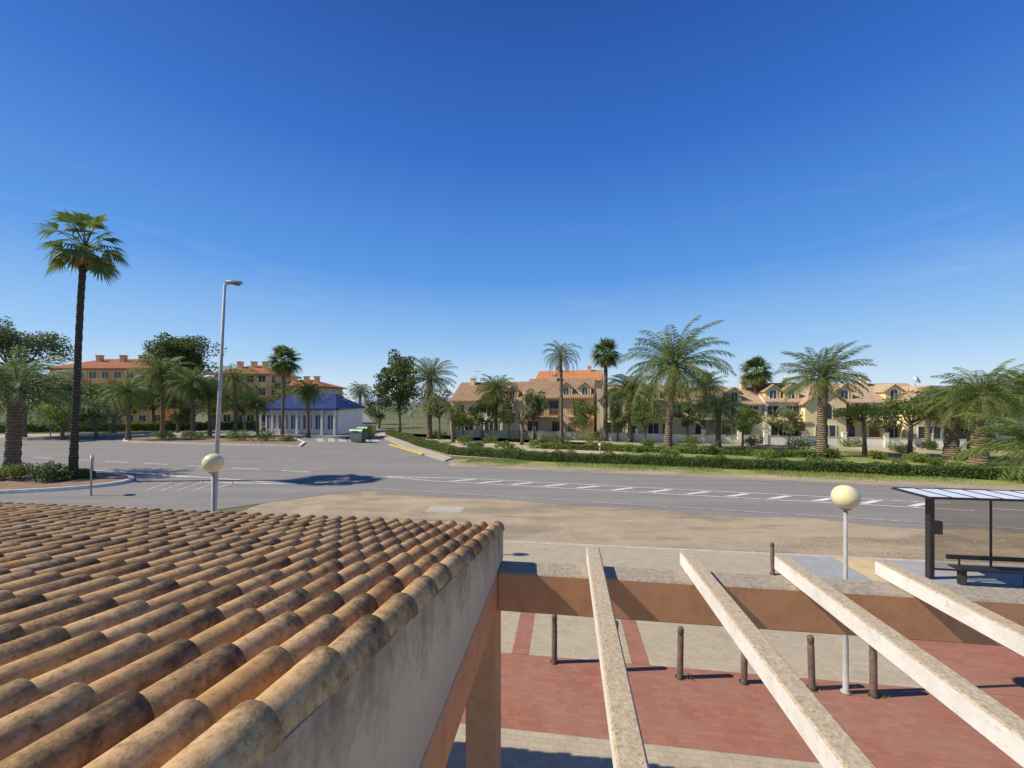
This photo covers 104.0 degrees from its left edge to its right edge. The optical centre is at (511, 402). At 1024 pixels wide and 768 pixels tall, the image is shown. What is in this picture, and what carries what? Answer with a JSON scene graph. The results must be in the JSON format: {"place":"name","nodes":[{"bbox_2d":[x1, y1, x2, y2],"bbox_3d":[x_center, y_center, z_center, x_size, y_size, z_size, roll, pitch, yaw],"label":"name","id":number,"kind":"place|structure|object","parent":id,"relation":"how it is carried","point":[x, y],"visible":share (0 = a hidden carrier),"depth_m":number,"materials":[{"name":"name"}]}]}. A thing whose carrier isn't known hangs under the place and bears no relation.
{"place":"outdoors","nodes":[
{"label":"outdoors","id":0,"kind":"place"},
{"bbox_2d":[49,355,190,423],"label":"apartment block","id":1,"kind":"structure","parent":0,"point":[100,369],"depth_m":84.00,"materials":[{"name":"orange paint"}]},
{"bbox_2d":[0,430,253,437],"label":"pavement","id":2,"kind":"structure","parent":0,"point":[99,434],"depth_m":62.52,"materials":[{"name":"grey concrete"}]},
{"bbox_2d":[0,364,72,436],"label":"dark tree","id":3,"kind":"object","parent":2,"relation":"on","point":[24,428],"visible":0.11,"depth_m":58.05,"materials":[{"name":"green plant"}]},
{"bbox_2d":[0,316,73,371],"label":"pine tree","id":4,"kind":"object","parent":2,"relation":"on","point":[9,338],"visible":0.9,"depth_m":58.29,"materials":[{"name":"green plant"}]},
{"bbox_2d":[31,400,95,439],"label":"dark tree","id":5,"kind":"object","parent":2,"relation":"on","point":[53,414],"visible":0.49,"depth_m":53.07,"materials":[{"name":"green plant"}]},
{"bbox_2d":[59,394,124,437],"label":"dark tree","id":6,"kind":"object","parent":2,"relation":"on","point":[99,417],"visible":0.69,"depth_m":55.50,"materials":[{"name":"green plant"}]},
{"bbox_2d":[153,389,203,432],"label":"dark tree","id":7,"kind":"object","parent":2,"relation":"on","point":[185,416],"visible":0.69,"depth_m":65.39,"materials":[{"name":"green plant"}]},
{"bbox_2d":[221,384,263,430],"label":"dark tree","id":8,"kind":"object","parent":2,"relation":"on","point":[255,393],"visible":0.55,"depth_m":69.00,"materials":[{"name":"green plant"}]},
{"bbox_2d":[127,436,301,444],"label":"traffic island soil","id":9,"kind":"structure","parent":0,"point":[249,440],"depth_m":50.87,"materials":[{"name":"brown soil"}]},
{"bbox_2d":[96,374,158,439],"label":"date palm","id":10,"kind":"object","parent":9,"relation":"on","point":[128,393],"visible":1,"depth_m":51.74,"materials":[{"name":"green plant"}]},
{"bbox_2d":[159,365,227,436],"bbox_3d":[-44.558,-0.080,55.927,7.932,10.366,7.414,0,0,0],"label":"date palm","id":11,"kind":"object","parent":9,"relation":"on","point":[191,381],"visible":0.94,"depth_m":55.34,"materials":[{"name":"green plant"}]},
{"bbox_2d":[189,382,231,435],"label":"date palm","id":12,"kind":"object","parent":9,"relation":"on","point":[209,431],"visible":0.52,"depth_m":57.83,"materials":[{"name":"green plant"}]},
{"bbox_2d":[209,363,260,435],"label":"date palm","id":13,"kind":"object","parent":9,"relation":"on","point":[234,380],"visible":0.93,"depth_m":57.79,"materials":[{"name":"green plant"}]},
{"bbox_2d":[238,393,275,435],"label":"date palm","id":14,"kind":"object","parent":9,"relation":"on","point":[254,402],"visible":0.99,"depth_m":57.72,"materials":[{"name":"green plant"}]},
{"bbox_2d":[264,345,303,435],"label":"fan palm","id":15,"kind":"object","parent":9,"relation":"on","point":[282,367],"visible":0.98,"depth_m":55.49,"materials":[{"name":"green plant"}]},
{"bbox_2d":[0,431,449,511],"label":"road junction","id":16,"kind":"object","parent":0,"point":[336,466],"visible":0.56,"depth_m":29.98,"materials":[{"name":"grey asphalt"}]},
{"bbox_2d":[0,472,128,489],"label":"planter soil","id":17,"kind":"structure","parent":16,"relation":"on","point":[23,482],"depth_m":24.40,"materials":[{"name":"brown soil"}]},
{"bbox_2d":[0,462,37,478],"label":"shrub","id":18,"kind":"object","parent":17,"relation":"on","point":[13,471],"visible":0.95,"depth_m":24.84,"materials":[{"name":"green plant"}]},
{"bbox_2d":[0,345,97,474],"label":"date palm","id":19,"kind":"object","parent":17,"relation":"on","point":[15,401],"visible":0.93,"depth_m":26.93,"materials":[{"name":"green plant"}]},
{"bbox_2d":[28,460,77,482],"bbox_3d":[-28.263,4.253,24.729,2.249,1.369,1.994,0,0,22],"label":"shrub","id":20,"kind":"object","parent":17,"relation":"on","point":[48,471],"visible":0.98,"depth_m":24.40,"materials":[{"name":"green plant"}]},
{"bbox_2d":[29,209,129,479],"bbox_3d":[-26.939,-3.441,25.198,4.598,17.070,4.590,0,0,0],"label":"fan palm","id":21,"kind":"object","parent":17,"relation":"on","point":[82,257],"visible":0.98,"depth_m":25.06,"materials":[{"name":"green plant"}]},
{"bbox_2d":[0,472,133,493],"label":"planter kerb","id":22,"kind":"structure","parent":16,"relation":"on","point":[124,481],"depth_m":23.02,"materials":[{"name":"white paint"}]},
{"bbox_2d":[123,436,305,446],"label":"traffic island kerb","id":23,"kind":"structure","parent":16,"relation":"on","point":[302,443],"depth_m":47.54,"materials":[{"name":"white paint"}]},
{"bbox_2d":[291,379,326,436],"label":"date palm","id":24,"kind":"object","parent":16,"relation":"on","point":[308,394],"visible":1,"depth_m":57.76,"materials":[{"name":"green plant"}]},
{"bbox_2d":[349,428,367,442],"bbox_3d":[-19.319,4.128,50.291,1.976,1.805,1.180,0,0,20],"label":"recycling bin","id":25,"kind":"object","parent":16,"relation":"on","point":[358,435],"visible":0.99,"depth_m":49.88,"materials":[{"name":"green plastic"}]},
{"bbox_2d":[0,502,504,767],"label":"tiled building","id":26,"kind":"structure","parent":0,"point":[134,637],"depth_m":1.89,"materials":[{"name":"tile"}]},
{"bbox_2d":[311,412,380,437],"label":"side street","id":27,"kind":"structure","parent":0,"point":[366,420],"depth_m":62.62,"materials":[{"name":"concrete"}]},
{"bbox_2d":[379,433,452,460],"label":"pavement","id":28,"kind":"structure","parent":0,"point":[426,452],"depth_m":42.69,"materials":[{"name":"beige concrete"}]},
{"bbox_2d":[448,376,527,434],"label":"terraced house","id":29,"kind":"structure","parent":0,"point":[465,395],"depth_m":61.69,"materials":[{"name":"brown tile"}]},
{"bbox_2d":[0,403,1023,512],"bbox_3d":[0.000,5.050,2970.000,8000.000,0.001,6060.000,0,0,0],"label":"ground","id":30,"kind":"structure","parent":0,"point":[419,422],"depth_m":87.45,"materials":[{"name":"beige soil"}]},
{"bbox_2d":[83,381,150,432],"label":"dark tree","id":31,"kind":"object","parent":30,"relation":"on","point":[113,429],"visible":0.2,"depth_m":65.71,"materials":[{"name":"green plant"}]},
{"bbox_2d":[0,419,255,432],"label":"hedge","id":32,"kind":"object","parent":30,"relation":"on","point":[137,426],"visible":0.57,"depth_m":70.16,"materials":[{"name":"green plant"}]},
{"bbox_2d":[129,374,178,430],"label":"dark tree","id":33,"kind":"object","parent":30,"relation":"on","point":[152,408],"visible":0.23,"depth_m":71.80,"materials":[{"name":"green plant"}]},
{"bbox_2d":[123,352,196,436],"bbox_3d":[-49.827,-1.029,56.970,7.339,12.258,8.110,0,0,0],"label":"date palm","id":34,"kind":"object","parent":30,"relation":"on","point":[160,379],"visible":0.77,"depth_m":56.39,"materials":[{"name":"green plant"}]},
{"bbox_2d":[142,332,226,420],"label":"pine tree","id":35,"kind":"object","parent":30,"relation":"on","point":[173,347],"visible":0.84,"depth_m":74.06,"materials":[{"name":"green plant"}]},
{"bbox_2d":[204,361,301,425],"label":"apartment block","id":36,"kind":"structure","parent":30,"relation":"on","point":[267,381],"depth_m":86.00,"materials":[{"name":"orange paint"}]},
{"bbox_2d":[270,376,346,399],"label":"apartment block","id":37,"kind":"structure","parent":30,"relation":"on","point":[333,389],"depth_m":91.45,"materials":[{"name":"orange paint"}]},
{"bbox_2d":[259,394,365,434],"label":"blue roofed building","id":38,"kind":"structure","parent":30,"relation":"on","point":[339,416],"depth_m":63.34,"materials":[{"name":"paint"}]},
{"bbox_2d":[363,384,391,427],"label":"leafy tree","id":39,"kind":"object","parent":30,"relation":"on","point":[386,403],"visible":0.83,"depth_m":77.19,"materials":[{"name":"green plant"}]},
{"bbox_2d":[473,374,517,435],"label":"date palm","id":40,"kind":"object","parent":30,"relation":"on","point":[495,393],"visible":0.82,"depth_m":56.44,"materials":[{"name":"green plant"}]},
{"bbox_2d":[455,426,591,439],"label":"garden wall","id":41,"kind":"structure","parent":30,"relation":"on","point":[499,433],"depth_m":56.19,"materials":[{"name":"beige stone"}]},
{"bbox_2d":[597,381,689,438],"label":"terraced house","id":42,"kind":"structure","parent":30,"relation":"on","point":[656,425],"depth_m":54.26,"materials":[{"name":"beige paint"}]},
{"bbox_2d":[608,429,759,443],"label":"garden wall","id":43,"kind":"structure","parent":30,"relation":"on","point":[710,438],"depth_m":50.36,"materials":[{"name":"concrete"}]},
{"bbox_2d":[682,371,728,433],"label":"tree","id":44,"kind":"object","parent":30,"relation":"on","point":[706,388],"visible":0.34,"depth_m":51.59,"materials":[{"name":"green plant"}]},
{"bbox_2d":[686,380,764,441],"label":"terraced house","id":45,"kind":"structure","parent":30,"relation":"on","point":[752,400],"depth_m":51.78,"materials":[{"name":"beige paint"}]},
{"bbox_2d":[737,355,774,394],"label":"fan palm","id":46,"kind":"object","parent":30,"relation":"on","point":[755,379],"visible":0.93,"depth_m":52.40,"materials":[{"name":"green plant"}]},
{"bbox_2d":[758,376,851,436],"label":"terraced house","id":47,"kind":"structure","parent":30,"relation":"on","point":[773,399],"depth_m":49.51,"materials":[{"name":"beige paint"}]},
{"bbox_2d":[763,431,966,448],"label":"garden wall","id":48,"kind":"structure","parent":30,"relation":"on","point":[884,440],"depth_m":45.72,"materials":[{"name":"concrete"}]},
{"bbox_2d":[865,402,904,432],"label":"tree","id":49,"kind":"object","parent":30,"relation":"on","point":[891,422],"visible":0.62,"depth_m":45.05,"materials":[{"name":"green plant"}]},
{"bbox_2d":[829,377,944,438],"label":"terraced house","id":50,"kind":"structure","parent":30,"relation":"on","point":[878,393],"depth_m":47.36,"materials":[{"name":"beige paint"}]},
{"bbox_2d":[939,388,1023,447],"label":"terraced house","id":51,"kind":"structure","parent":30,"relation":"on","point":[990,435],"depth_m":44.66,"materials":[{"name":"beige paint"}]},
{"bbox_2d":[0,0,1023,400],"label":"sky","id":52,"kind":"structure","parent":0,"point":[477,185],"materials":[{"name":"blue"}]},
{"bbox_2d":[522,372,596,437],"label":"terraced house","id":53,"kind":"structure","parent":0,"point":[583,389],"depth_m":58.07,"materials":[{"name":"beige paint"}]},
{"bbox_2d":[535,365,602,429],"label":"terraced house","id":54,"kind":"structure","parent":0,"point":[597,375],"depth_m":77.66,"materials":[{"name":"orange brick"}]},
{"bbox_2d":[238,491,1023,564],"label":"dirt lot","id":55,"kind":"structure","parent":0,"point":[526,521],"depth_m":15.99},
{"bbox_2d":[203,280,242,510],"bbox_3d":[-8.960,0.625,12.400,1.154,8.811,0.320,0,0,0],"label":"street lamp","id":56,"kind":"object","parent":55,"relation":"on","point":[219,380],"visible":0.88,"depth_m":12.36,"materials":[{"name":"grey metal"}]},
{"bbox_2d":[503,540,1023,565],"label":"kerb","id":57,"kind":"structure","parent":55,"relation":"on","point":[763,553],"depth_m":12.97,"materials":[{"name":"concrete"}]},
{"bbox_2d":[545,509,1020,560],"bbox_3d":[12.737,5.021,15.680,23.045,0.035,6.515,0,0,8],"label":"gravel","id":58,"kind":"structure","parent":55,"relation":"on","point":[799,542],"depth_m":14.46,"materials":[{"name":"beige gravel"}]},
{"bbox_2d":[359,466,1023,531],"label":"road","id":59,"kind":"structure","parent":0,"point":[962,516],"depth_m":21.40,"materials":[{"name":"grey asphalt"}]},
{"bbox_2d":[34,457,1023,510],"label":"road markings","id":60,"kind":"object","parent":59,"relation":"on","point":[824,499],"visible":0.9,"depth_m":23.32,"materials":[{"name":"paint"}]},
{"bbox_2d":[147,438,1023,528],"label":"faded markings","id":61,"kind":"object","parent":59,"relation":"on","point":[342,440],"visible":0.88,"depth_m":23.05,"materials":[{"name":"paint"}]},
{"bbox_2d":[377,432,1022,478],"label":"park","id":62,"kind":"structure","parent":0,"point":[524,447],"depth_m":44.55,"materials":[{"name":"green plant"}]},
{"bbox_2d":[373,349,421,432],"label":"leafy tree","id":63,"kind":"object","parent":62,"relation":"on","point":[401,395],"visible":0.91,"depth_m":55.60,"materials":[{"name":"green plant"}]},
{"bbox_2d":[402,355,457,438],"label":"date palm","id":64,"kind":"object","parent":62,"relation":"on","point":[431,377],"visible":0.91,"depth_m":54.60,"materials":[{"name":"green plant"}]},
{"bbox_2d":[416,386,452,439],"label":"tree","id":65,"kind":"object","parent":62,"relation":"on","point":[436,399],"visible":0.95,"depth_m":53.07,"materials":[{"name":"green plant"}]},
{"bbox_2d":[439,400,465,442],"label":"tree","id":66,"kind":"object","parent":62,"relation":"on","point":[452,418],"visible":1,"depth_m":49.80,"materials":[{"name":"green plant"}]},
{"bbox_2d":[454,410,480,436],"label":"tree","id":67,"kind":"object","parent":62,"relation":"on","point":[461,421],"visible":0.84,"depth_m":52.70,"materials":[{"name":"green plant"}]},
{"bbox_2d":[467,398,499,437],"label":"tree","id":68,"kind":"object","parent":62,"relation":"on","point":[482,408],"visible":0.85,"depth_m":54.77,"materials":[{"name":"green plant"}]},
{"bbox_2d":[492,395,519,439],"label":"tree","id":69,"kind":"object","parent":62,"relation":"on","point":[503,414],"visible":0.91,"depth_m":52.83,"materials":[{"name":"green plant"}]},
{"bbox_2d":[506,393,536,444],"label":"bare tree","id":70,"kind":"object","parent":62,"relation":"on","point":[521,424],"visible":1,"depth_m":47.29,"materials":[{"name":"grey plant"}]},
{"bbox_2d":[521,389,549,439],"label":"tree","id":71,"kind":"object","parent":62,"relation":"on","point":[535,398],"visible":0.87,"depth_m":53.70,"materials":[{"name":"green plant"}]},
{"bbox_2d":[542,342,582,441],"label":"date palm","id":72,"kind":"object","parent":62,"relation":"on","point":[561,358],"visible":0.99,"depth_m":49.84,"materials":[{"name":"green plant"}]},
{"bbox_2d":[570,398,599,439],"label":"tree","id":73,"kind":"object","parent":62,"relation":"on","point":[581,418],"visible":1,"depth_m":52.48,"materials":[{"name":"green plant"}]},
{"bbox_2d":[587,338,622,440],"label":"fan palm","id":74,"kind":"object","parent":62,"relation":"on","point":[605,359],"visible":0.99,"depth_m":51.69,"materials":[{"name":"green plant"}]},
{"bbox_2d":[607,408,627,440],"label":"tree","id":75,"kind":"object","parent":62,"relation":"on","point":[622,423],"visible":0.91,"depth_m":51.81,"materials":[{"name":"green plant"}]},
{"bbox_2d":[598,369,662,441],"bbox_3d":[15.132,0.398,50.998,8.292,9.416,7.478,0,0,0],"label":"date palm","id":76,"kind":"object","parent":62,"relation":"on","point":[623,397],"visible":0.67,"depth_m":50.56,"materials":[{"name":"green plant"}]},
{"bbox_2d":[628,400,662,439],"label":"tree","id":77,"kind":"object","parent":62,"relation":"on","point":[637,417],"visible":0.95,"depth_m":46.72,"materials":[{"name":"green plant"}]},
{"bbox_2d":[541,442,826,458],"bbox_3d":[15.696,4.657,39.835,26.144,0.922,1.102,0,0,17],"label":"hedge","id":78,"kind":"object","parent":62,"relation":"on","point":[720,451],"visible":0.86,"depth_m":39.07,"materials":[{"name":"green plant"}]},
{"bbox_2d":[673,401,707,439],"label":"tree","id":79,"kind":"object","parent":62,"relation":"on","point":[688,420],"visible":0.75,"depth_m":49.42,"materials":[{"name":"green plant"}]},
{"bbox_2d":[385,429,1023,480],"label":"hedge","id":80,"kind":"object","parent":62,"relation":"on","point":[976,471],"visible":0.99,"depth_m":30.32,"materials":[{"name":"green plant"}]},
{"bbox_2d":[723,403,764,445],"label":"tree","id":81,"kind":"object","parent":62,"relation":"on","point":[744,427],"visible":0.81,"depth_m":45.34,"materials":[{"name":"green plant"}]},
{"bbox_2d":[764,406,805,444],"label":"tree","id":82,"kind":"object","parent":62,"relation":"on","point":[789,414],"visible":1,"depth_m":46.58,"materials":[{"name":"green plant"}]},
{"bbox_2d":[445,542,1020,767],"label":"plaza","id":83,"kind":"structure","parent":0,"point":[709,647],"depth_m":7.87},
{"bbox_2d":[201,454,224,511],"bbox_3d":[-6.872,3.037,9.200,0.430,3.717,0.430,0,0,0],"label":"globe lamp","id":84,"kind":"object","parent":83,"relation":"on","point":[212,464],"visible":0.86,"depth_m":9.13,"materials":[{"name":"grey paint"}]},
{"bbox_2d":[512,612,534,654],"bbox_3d":[0.378,4.896,9.402,0.330,0.001,3.265,0,0,8],"label":"red paving strip","id":85,"kind":"object","parent":83,"relation":"on","point":[522,641],"visible":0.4,"depth_m":8.44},
{"bbox_2d":[621,619,649,664],"bbox_3d":[2.628,4.896,9.098,0.330,0.001,3.265,0,0,8],"label":"red paving strip","id":86,"kind":"object","parent":83,"relation":"on","point":[636,649],"visible":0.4,"depth_m":8.12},
{"bbox_2d":[460,653,1023,767],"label":"red paving","id":87,"kind":"structure","parent":83,"relation":"on","point":[899,727],"depth_m":6.28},
{"bbox_2d":[550,614,558,664],"bbox_3d":[0.799,4.466,7.538,0.160,0.958,0.160,0,0,0],"label":"bollard","id":88,"kind":"object","parent":87,"relation":"on","point":[554,661],"visible":0.89,"depth_m":7.49,"materials":[{"name":"brown wood"}]},
{"bbox_2d":[675,626,684,679],"bbox_3d":[2.997,4.466,7.119,0.160,0.958,0.160,1,0,-19],"label":"bollard","id":89,"kind":"object","parent":87,"relation":"on","point":[680,653],"visible":0.99,"depth_m":7.08,"materials":[{"name":"brown wood"}]},
{"bbox_2d":[830,485,860,695],"bbox_3d":[5.629,3.145,6.749,0.400,3.500,0.400,0,0,0],"label":"globe lamp","id":90,"kind":"object","parent":87,"relation":"on","point":[845,498],"visible":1,"depth_m":6.72,"materials":[{"name":"grey paint"}]},
{"bbox_2d":[867,645,879,698],"bbox_3d":[6.035,4.466,6.681,0.160,0.958,0.160,0,-1,-5],"label":"bollard","id":91,"kind":"object","parent":87,"relation":"on","point":[873,680],"visible":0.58,"depth_m":6.64,"materials":[{"name":"brown wood"}]},
{"bbox_2d":[498,547,1023,767],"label":"pergola","id":92,"kind":"object","parent":83,"relation":"on","point":[894,613],"visible":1,"depth_m":3.86,"materials":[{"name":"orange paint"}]},
{"bbox_2d":[806,634,817,691],"bbox_3d":[5.124,4.466,6.848,0.160,0.958,0.160,-1,-1,-21],"label":"bollard","id":93,"kind":"object","parent":83,"relation":"on","point":[811,685],"visible":0.94,"depth_m":6.81,"materials":[{"name":"brown wood"}]},
{"bbox_2d":[910,640,1023,696],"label":"red paving panel","id":94,"kind":"structure","parent":83,"relation":"on","point":[991,669],"depth_m":7.50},
{"bbox_2d":[447,459,1023,489],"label":"verge","id":95,"kind":"structure","parent":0,"point":[453,462],"depth_m":26.80,"materials":[{"name":"grey concrete"}]},
{"bbox_2d":[457,458,1023,486],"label":"grass verge","id":96,"kind":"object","parent":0,"point":[748,472],"depth_m":28.28,"materials":[{"name":"plant"}]},
{"bbox_2d":[615,446,1023,468],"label":"park lawn","id":97,"kind":"structure","parent":0,"point":[848,453],"depth_m":37.11,"materials":[{"name":"green plant"}]},
{"bbox_2d":[616,315,736,446],"bbox_3d":[16.786,-1.813,41.433,12.068,13.835,11.795,0,0,0],"label":"date palm","id":98,"kind":"object","parent":97,"relation":"on","point":[673,382],"visible":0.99,"depth_m":40.63,"materials":[{"name":"green plant"}]},
{"bbox_2d":[689,392,753,447],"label":"date palm","id":99,"kind":"object","parent":97,"relation":"on","point":[718,414],"visible":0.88,"depth_m":42.58,"materials":[{"name":"green plant"}]},
{"bbox_2d":[769,340,875,451],"bbox_3d":[28.561,-0.269,36.858,8.159,10.756,7.749,0,0,0],"label":"date palm","id":100,"kind":"object","parent":97,"relation":"on","point":[827,372],"visible":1,"depth_m":36.64,"materials":[{"name":"green plant"}]},
{"bbox_2d":[831,403,891,455],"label":"pruned tree","id":101,"kind":"object","parent":97,"relation":"on","point":[864,411],"visible":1,"depth_m":37.92,"materials":[{"name":"green plant"}]},
{"bbox_2d":[879,388,950,454],"bbox_3d":[37.261,1.894,36.901,4.450,6.508,4.886,0,0,0],"label":"pruned tree","id":102,"kind":"object","parent":97,"relation":"on","point":[908,409],"visible":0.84,"depth_m":36.91,"materials":[{"name":"green plant"}]},
{"bbox_2d":[913,377,995,459],"bbox_3d":[39.064,1.489,35.428,5.850,7.268,5.239,0,0,-25],"label":"date palm","id":103,"kind":"object","parent":97,"relation":"on","point":[951,440],"visible":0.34,"depth_m":35.25,"materials":[{"name":"green plant"}]},
{"bbox_2d":[919,358,1023,466],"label":"date palm","id":104,"kind":"object","parent":97,"relation":"on","point":[984,400],"visible":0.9,"depth_m":31.43,"materials":[{"name":"green plant"}]},
{"bbox_2d":[942,412,1023,480],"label":"date palm","id":105,"kind":"object","parent":97,"relation":"on","point":[1015,434],"visible":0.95,"depth_m":26.96,"materials":[{"name":"green plant"}]},
{"bbox_2d":[986,369,1023,419],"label":"date palm","id":106,"kind":"object","parent":97,"relation":"on","point":[1018,373],"visible":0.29,"depth_m":36.36,"materials":[{"name":"green plant"}]},
{"bbox_2d":[764,554,1023,588],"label":"grey pavement","id":107,"kind":"structure","parent":0,"point":[826,567],"depth_m":11.45,"materials":[{"name":"grey concrete"}]},
{"bbox_2d":[835,558,885,580],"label":"tactile pavement","id":108,"kind":"structure","parent":107,"relation":"on","point":[865,567],"depth_m":11.92,"materials":[{"name":"beige concrete"}]},
{"bbox_2d":[891,487,1023,586],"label":"bus shelter","id":109,"kind":"object","parent":107,"relation":"on","point":[933,526],"visible":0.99,"depth_m":10.91,"materials":[{"name":"brown metal"}]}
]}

